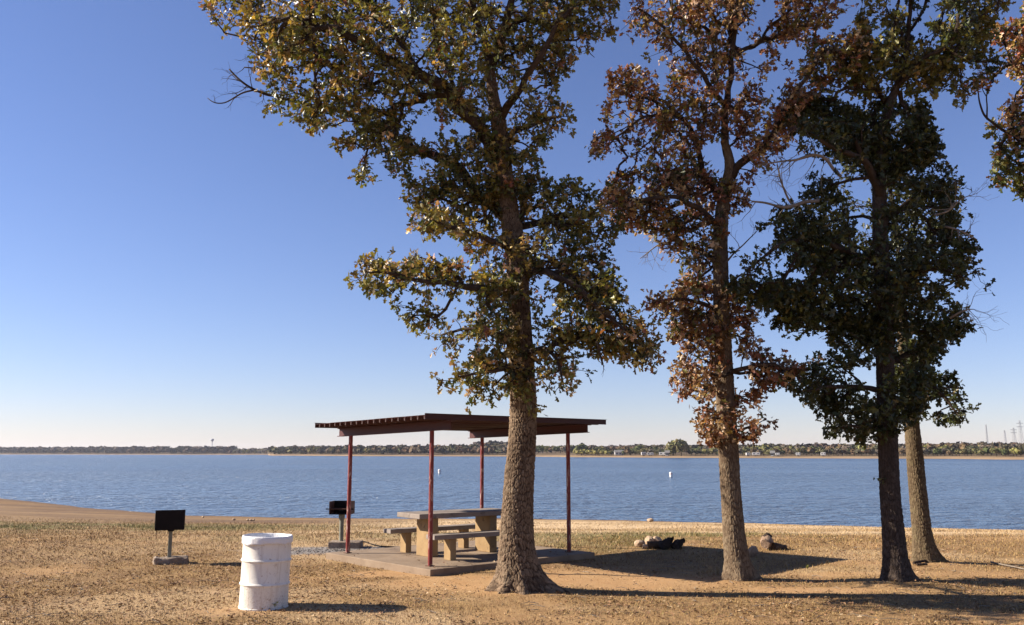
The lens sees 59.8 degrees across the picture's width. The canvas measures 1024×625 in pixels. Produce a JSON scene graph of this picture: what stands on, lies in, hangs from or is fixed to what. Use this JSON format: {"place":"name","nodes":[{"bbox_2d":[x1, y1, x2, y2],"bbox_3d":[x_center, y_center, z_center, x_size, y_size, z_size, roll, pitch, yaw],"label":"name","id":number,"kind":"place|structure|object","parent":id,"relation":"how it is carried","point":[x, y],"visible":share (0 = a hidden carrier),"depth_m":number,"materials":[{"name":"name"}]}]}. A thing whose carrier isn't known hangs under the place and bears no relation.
{"place":"outdoors","nodes":[
{"label":"outdoors","id":0,"kind":"place"},
{"bbox_2d":[0,498,1023,624],"bbox_3d":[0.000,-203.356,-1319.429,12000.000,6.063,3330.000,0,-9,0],"label":"ground","id":1,"kind":"structure","parent":0,"point":[17,509],"depth_m":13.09,"materials":[{"name":"beige plant"}]},
{"bbox_2d":[153,510,188,564],"bbox_3d":[-5.812,3.857,15.237,0.589,0.952,0.451,4,-10,-22],"label":"pedestal grill","id":2,"kind":"object","parent":1,"relation":"on","point":[170,521],"visible":0.82,"depth_m":15.11,"materials":[{"name":"metal"}]},
{"bbox_2d":[238,543,291,610],"bbox_3d":[-3.033,3.185,10.961,0.609,0.853,0.601,1,-9,0],"label":"trash barrel","id":3,"kind":"object","parent":1,"relation":"on","point":[264,582],"visible":0.96,"depth_m":10.72,"materials":[{"name":"white paint"}]},
{"bbox_2d":[242,533,292,545],"bbox_3d":[-3.030,3.016,10.988,0.614,0.535,0.612,1,-9,0],"label":"trash bag","id":4,"kind":"object","parent":3,"relation":"on","point":[251,539],"visible":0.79,"depth_m":10.81,"materials":[{"name":"white plastic"}]},
{"bbox_2d":[185,546,383,555],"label":"gravel","id":5,"kind":"structure","parent":1,"relation":"on","point":[336,550],"depth_m":17.02,"materials":[{"name":"grey gravel"}]},
{"bbox_2d":[326,501,362,548],"bbox_3d":[-3.306,4.197,17.592,0.705,0.920,0.449,0,-9,3],"label":"pedestal grill","id":6,"kind":"object","parent":1,"relation":"on","point":[339,508],"visible":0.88,"depth_m":17.57,"materials":[{"name":"metal"}]},
{"bbox_2d":[363,541,394,546],"bbox_3d":[-2.779,4.675,17.961,0.201,0.034,1.644,6,-11,-34],"label":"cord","id":7,"kind":"object","parent":1,"relation":"on","point":[378,545],"visible":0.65,"depth_m":17.60,"materials":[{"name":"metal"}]},
{"bbox_2d":[198,0,667,594],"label":"oak tree","id":8,"kind":"object","parent":1,"relation":"on","point":[498,194],"visible":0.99,"depth_m":12.50,"materials":[{"name":"green plant"}]},
{"bbox_2d":[326,540,594,575],"bbox_3d":[-0.918,4.353,15.844,3.620,0.160,3.140,8,-12,-41],"label":"concrete pad","id":9,"kind":"object","parent":1,"relation":"on","point":[397,560],"visible":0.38,"depth_m":15.10,"materials":[{"name":"beige concrete"}]},
{"bbox_2d":[383,523,474,552],"bbox_3d":[-1.403,4.131,16.300,2.020,0.423,0.270,7,-11,-36],"label":"bench","id":10,"kind":"object","parent":9,"relation":"on","point":[405,541],"visible":0.79,"depth_m":15.94,"materials":[{"name":"concrete"}]},
{"bbox_2d":[397,508,501,556],"bbox_3d":[-0.968,3.886,15.752,2.020,0.735,0.760,7,-11,-36],"label":"picnic table","id":11,"kind":"object","parent":9,"relation":"on","point":[485,519],"visible":0.81,"depth_m":15.54,"materials":[{"name":"concrete"}]},
{"bbox_2d":[315,413,605,566],"bbox_3d":[-0.919,3.099,15.951,4.054,2.351,3.413,8,-12,-41],"label":"picnic shelter","id":12,"kind":"object","parent":9,"relation":"on","point":[481,427],"visible":0.84,"depth_m":15.67,"materials":[{"name":"red paint"}]},
{"bbox_2d":[426,530,499,560],"bbox_3d":[-0.532,3.950,15.155,2.020,0.423,0.270,7,-11,-36],"label":"bench","id":13,"kind":"object","parent":9,"relation":"on","point":[449,539],"visible":0.5,"depth_m":14.75,"materials":[{"name":"concrete"}]},
{"bbox_2d":[0,529,1023,624],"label":"fallen leaves","id":14,"kind":"object","parent":1,"relation":"on","point":[520,622],"depth_m":11.66,"materials":[{"name":"brown plant"}]},
{"bbox_2d":[634,540,644,546],"bbox_3d":[2.560,4.642,17.848,0.178,0.164,0.246,-8,-12,43],"label":"stone","id":15,"kind":"object","parent":1,"relation":"on","point":[638,543],"visible":0.89,"depth_m":17.77,"materials":[{"name":"beige stone"}]},
{"bbox_2d":[645,536,653,543],"bbox_3d":[2.789,4.667,18.137,0.190,0.234,0.219,7,-11,-38],"label":"stone","id":16,"kind":"object","parent":1,"relation":"on","point":[648,538],"visible":0.51,"depth_m":18.09,"materials":[{"name":"beige stone"}]},
{"bbox_2d":[647,541,660,548],"bbox_3d":[2.894,4.588,17.595,0.458,0.170,0.158,-1,-9,5],"label":"log","id":17,"kind":"object","parent":1,"relation":"on","point":[653,544],"visible":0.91,"depth_m":17.55,"materials":[{"name":"brown wood"}]},
{"bbox_2d":[653,536,661,540],"bbox_3d":[2.964,4.680,18.232,0.232,0.198,0.181,0,-9,0],"label":"stone","id":18,"kind":"object","parent":1,"relation":"on","point":[656,538],"visible":0.41,"depth_m":18.20,"materials":[{"name":"beige stone"}]},
{"bbox_2d":[658,537,673,549],"bbox_3d":[3.021,4.590,17.578,0.341,0.348,0.247,5,-10,-27],"label":"log","id":19,"kind":"object","parent":1,"relation":"on","point":[665,543],"visible":0.9,"depth_m":17.50,"materials":[{"name":"brown wood"}]},
{"bbox_2d":[671,538,684,549],"bbox_3d":[3.261,4.602,17.589,0.311,0.301,0.222,7,-11,-36],"label":"log","id":20,"kind":"object","parent":1,"relation":"on","point":[677,544],"visible":0.94,"depth_m":17.52,"materials":[{"name":"brown wood"}]},
{"bbox_2d":[584,0,872,580],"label":"oak tree","id":21,"kind":"object","parent":1,"relation":"on","point":[718,331],"visible":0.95,"depth_m":13.81,"materials":[{"name":"beige plant"}]},
{"bbox_2d":[748,546,758,556],"bbox_3d":[4.371,4.343,16.166,0.203,0.220,0.198,0,-9,0],"label":"stump","id":22,"kind":"object","parent":1,"relation":"on","point":[753,551],"visible":0.85,"depth_m":16.10,"materials":[{"name":"wood"}]},
{"bbox_2d":[760,535,773,548],"bbox_3d":[4.954,4.470,17.300,0.257,0.300,0.653,-3,-9,16],"label":"log","id":23,"kind":"object","parent":1,"relation":"on","point":[767,541],"visible":0.89,"depth_m":17.04,"materials":[{"name":"brown wood"}]},
{"bbox_2d":[770,542,786,549],"bbox_3d":[5.158,4.509,17.152,0.379,0.177,0.171,4,-10,-25],"label":"log","id":24,"kind":"object","parent":1,"relation":"on","point":[775,546],"visible":0.85,"depth_m":17.08,"materials":[{"name":"brown wood"}]},
{"bbox_2d":[721,0,1015,581],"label":"oak tree","id":25,"kind":"object","parent":1,"relation":"on","point":[849,137],"visible":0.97,"depth_m":13.37,"materials":[{"name":"green plant"}]},
{"bbox_2d":[807,110,981,562],"bbox_3d":[7.092,0.310,16.052,2.962,8.608,2.575,6,-11,-33],"label":"oak tree","id":26,"kind":"object","parent":1,"relation":"on","point":[924,546],"visible":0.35,"depth_m":15.19,"materials":[{"name":"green plant"}]},
{"bbox_2d":[916,563,927,565],"bbox_3d":[6.685,4.106,14.521,0.172,0.050,0.051,0,-9,0],"label":"fallen branch","id":27,"kind":"object","parent":1,"relation":"on","point":[920,564],"visible":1,"depth_m":14.50,"materials":[{"name":"brown wood"}]},
{"bbox_2d":[942,585,949,594],"bbox_3d":[5.759,3.690,11.839,0.071,0.144,0.104,0,-9,0],"label":"weed plant","id":28,"kind":"object","parent":1,"relation":"on","point":[945,590],"visible":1,"depth_m":11.81,"materials":[{"name":"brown plant"}]},
{"bbox_2d":[964,1,1023,201],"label":"oak tree","id":29,"kind":"object","parent":1,"relation":"on","point":[1013,113],"visible":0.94,"depth_m":14.73,"materials":[{"name":"beige plant"}]},
{"bbox_2d":[990,561,1023,569],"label":"fallen branch","id":30,"kind":"object","parent":1,"relation":"on","point":[1006,565],"visible":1,"depth_m":14.58,"materials":[{"name":"wood"}]},
{"bbox_2d":[0,454,1023,529],"bbox_3d":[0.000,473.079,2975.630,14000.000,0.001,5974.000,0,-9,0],"label":"lake water","id":31,"kind":"structure","parent":0,"point":[988,494],"depth_m":91.52,"materials":[{"name":"blue liquid"}]},
{"bbox_2d":[0,451,1023,459],"bbox_3d":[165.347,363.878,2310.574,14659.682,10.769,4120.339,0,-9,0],"label":"shore","id":32,"kind":"structure","parent":0,"point":[802,455],"depth_m":738.60,"materials":[{"name":"soil"}]},
{"bbox_2d":[0,440,1023,453],"bbox_3d":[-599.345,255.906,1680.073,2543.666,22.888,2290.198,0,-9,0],"label":"distant woods","id":33,"kind":"object","parent":32,"relation":"on","point":[495,446],"visible":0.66,"depth_m":1171.96,"materials":[{"name":"green plant"}]},
{"bbox_2d":[536,445,543,452],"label":"tree","id":34,"kind":"object","parent":32,"relation":"on","point":[540,448],"visible":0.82,"depth_m":933.15,"materials":[{"name":"green plant"}]},
{"bbox_2d":[560,446,565,452],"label":"tree","id":35,"kind":"object","parent":32,"relation":"on","point":[562,448],"visible":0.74,"depth_m":892.24,"materials":[{"name":"plant"}]},
{"bbox_2d":[574,443,587,454],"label":"tree","id":36,"kind":"object","parent":32,"relation":"on","point":[581,446],"visible":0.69,"depth_m":765.85,"materials":[{"name":"green plant"}]},
{"bbox_2d":[592,450,599,455],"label":"tree","id":37,"kind":"object","parent":32,"relation":"on","point":[595,452],"visible":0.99,"depth_m":736.65,"materials":[{"name":"green plant"}]},
{"bbox_2d":[614,450,623,454],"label":"lake house","id":38,"kind":"structure","parent":32,"relation":"on","point":[617,452],"depth_m":724.14,"materials":[{"name":"white"}]},
{"bbox_2d":[634,445,644,453],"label":"tree","id":39,"kind":"object","parent":32,"relation":"on","point":[638,447],"visible":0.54,"depth_m":742.24,"materials":[{"name":"green plant"}]},
{"bbox_2d":[646,448,655,453],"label":"house","id":40,"kind":"structure","parent":32,"relation":"on","point":[651,450],"depth_m":693.75,"materials":[{"name":"white"}]},
{"bbox_2d":[665,440,675,455],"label":"tree","id":41,"kind":"object","parent":32,"relation":"on","point":[670,446],"visible":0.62,"depth_m":672.75,"materials":[{"name":"green plant"}]},
{"bbox_2d":[672,438,689,455],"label":"tree","id":42,"kind":"object","parent":32,"relation":"on","point":[681,445],"visible":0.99,"depth_m":658.59,"materials":[{"name":"green plant"}]},
{"bbox_2d":[709,448,716,455],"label":"tree","id":43,"kind":"object","parent":32,"relation":"on","point":[712,450],"visible":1,"depth_m":654.41,"materials":[{"name":"green plant"}]},
{"bbox_2d":[742,447,749,452],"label":"tree","id":44,"kind":"object","parent":32,"relation":"on","point":[746,449],"visible":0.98,"depth_m":648.93,"materials":[{"name":"green plant"}]},
{"bbox_2d":[757,444,770,454],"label":"tree","id":45,"kind":"object","parent":32,"relation":"on","point":[761,447],"visible":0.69,"depth_m":668.76,"materials":[{"name":"green plant"}]},
{"bbox_2d":[796,448,804,453],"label":"tree","id":46,"kind":"object","parent":32,"relation":"on","point":[799,450],"visible":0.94,"depth_m":611.38,"materials":[{"name":"green plant"}]},
{"bbox_2d":[806,447,815,455],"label":"tree","id":47,"kind":"object","parent":32,"relation":"on","point":[811,450],"visible":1,"depth_m":610.53,"materials":[{"name":"green plant"}]},
{"bbox_2d":[832,447,842,454],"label":"tree","id":48,"kind":"object","parent":32,"relation":"on","point":[836,450],"visible":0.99,"depth_m":594.77,"materials":[{"name":"green plant"}]},
{"bbox_2d":[841,444,851,454],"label":"tree","id":49,"kind":"object","parent":32,"relation":"on","point":[845,447],"visible":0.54,"depth_m":616.85,"materials":[{"name":"green plant"}]},
{"bbox_2d":[854,449,861,455],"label":"tree","id":50,"kind":"object","parent":32,"relation":"on","point":[857,451],"visible":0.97,"depth_m":590.94,"materials":[{"name":"plant"}]},
{"bbox_2d":[861,448,870,452],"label":"tree","id":51,"kind":"object","parent":32,"relation":"on","point":[867,451],"visible":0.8,"depth_m":585.49,"materials":[{"name":"green plant"}]},
{"bbox_2d":[898,448,905,455],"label":"tree","id":52,"kind":"object","parent":32,"relation":"on","point":[901,450],"visible":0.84,"depth_m":569.86,"materials":[{"name":"plant"}]},
{"bbox_2d":[923,447,928,455],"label":"tree","id":53,"kind":"object","parent":32,"relation":"on","point":[925,450],"visible":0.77,"depth_m":561.83,"materials":[{"name":"green plant"}]},
{"bbox_2d":[926,445,937,454],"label":"tree","id":54,"kind":"object","parent":32,"relation":"on","point":[930,447],"visible":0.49,"depth_m":594.96,"materials":[{"name":"green plant"}]},
{"bbox_2d":[933,448,941,455],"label":"tree","id":55,"kind":"object","parent":32,"relation":"on","point":[937,451],"visible":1,"depth_m":562.22,"materials":[{"name":"green plant"}]},
{"bbox_2d":[944,443,957,448],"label":"tree","id":56,"kind":"object","parent":32,"relation":"on","point":[952,445],"visible":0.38,"depth_m":596.55,"materials":[{"name":"green plant"}]},
{"bbox_2d":[946,447,955,455],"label":"tree","id":57,"kind":"object","parent":32,"relation":"on","point":[952,449],"visible":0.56,"depth_m":558.48,"materials":[{"name":"green plant"}]},
{"bbox_2d":[959,449,966,454],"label":"tree","id":58,"kind":"object","parent":32,"relation":"on","point":[961,451],"visible":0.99,"depth_m":543.77,"materials":[{"name":"green plant"}]},
{"bbox_2d":[958,443,968,454],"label":"tree","id":59,"kind":"object","parent":32,"relation":"on","point":[962,445],"visible":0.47,"depth_m":576.66,"materials":[{"name":"plant"}]},
{"bbox_2d":[972,448,978,455],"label":"tree","id":60,"kind":"object","parent":32,"relation":"on","point":[974,450],"visible":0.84,"depth_m":537.57,"materials":[{"name":"green plant"}]},
{"bbox_2d":[977,449,984,454],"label":"tree","id":61,"kind":"object","parent":32,"relation":"on","point":[980,451],"visible":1,"depth_m":523.05,"materials":[{"name":"green plant"}]},
{"bbox_2d":[979,443,988,454],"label":"tree","id":62,"kind":"object","parent":32,"relation":"on","point":[983,445],"visible":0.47,"depth_m":548.41,"materials":[{"name":"green plant"}]},
{"bbox_2d":[982,446,989,455],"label":"tree","id":63,"kind":"object","parent":32,"relation":"on","point":[986,449],"visible":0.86,"depth_m":525.74,"materials":[{"name":"green plant"}]},
{"bbox_2d":[989,447,1000,455],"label":"tree","id":64,"kind":"object","parent":32,"relation":"on","point":[994,450],"visible":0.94,"depth_m":504.44,"materials":[{"name":"green plant"}]},
{"bbox_2d":[999,448,1009,456],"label":"tree","id":65,"kind":"object","parent":32,"relation":"on","point":[1005,451],"visible":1,"depth_m":497.40,"materials":[{"name":"green plant"}]},
{"bbox_2d":[1000,444,1013,448],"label":"tree","id":66,"kind":"object","parent":32,"relation":"on","point":[1006,446],"visible":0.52,"depth_m":523.63,"materials":[{"name":"green plant"}]},
{"bbox_2d":[1010,428,1016,441],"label":"lattice mast","id":67,"kind":"object","parent":32,"relation":"on","point":[1012,432],"visible":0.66,"depth_m":753.10,"materials":[{"name":"metal"}]},
{"bbox_2d":[1009,447,1022,456],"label":"tree","id":68,"kind":"object","parent":32,"relation":"on","point":[1016,450],"visible":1,"depth_m":492.59,"materials":[{"name":"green plant"}]},
{"bbox_2d":[1018,420,1023,442],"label":"lattice mast","id":69,"kind":"object","parent":32,"relation":"on","point":[1020,430],"visible":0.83,"depth_m":749.58,"materials":[{"name":"metal"}]},
{"bbox_2d":[0,0,1023,448],"label":"sky","id":70,"kind":"structure","parent":0,"point":[175,262],"materials":[{"name":"blue"}]}
]}

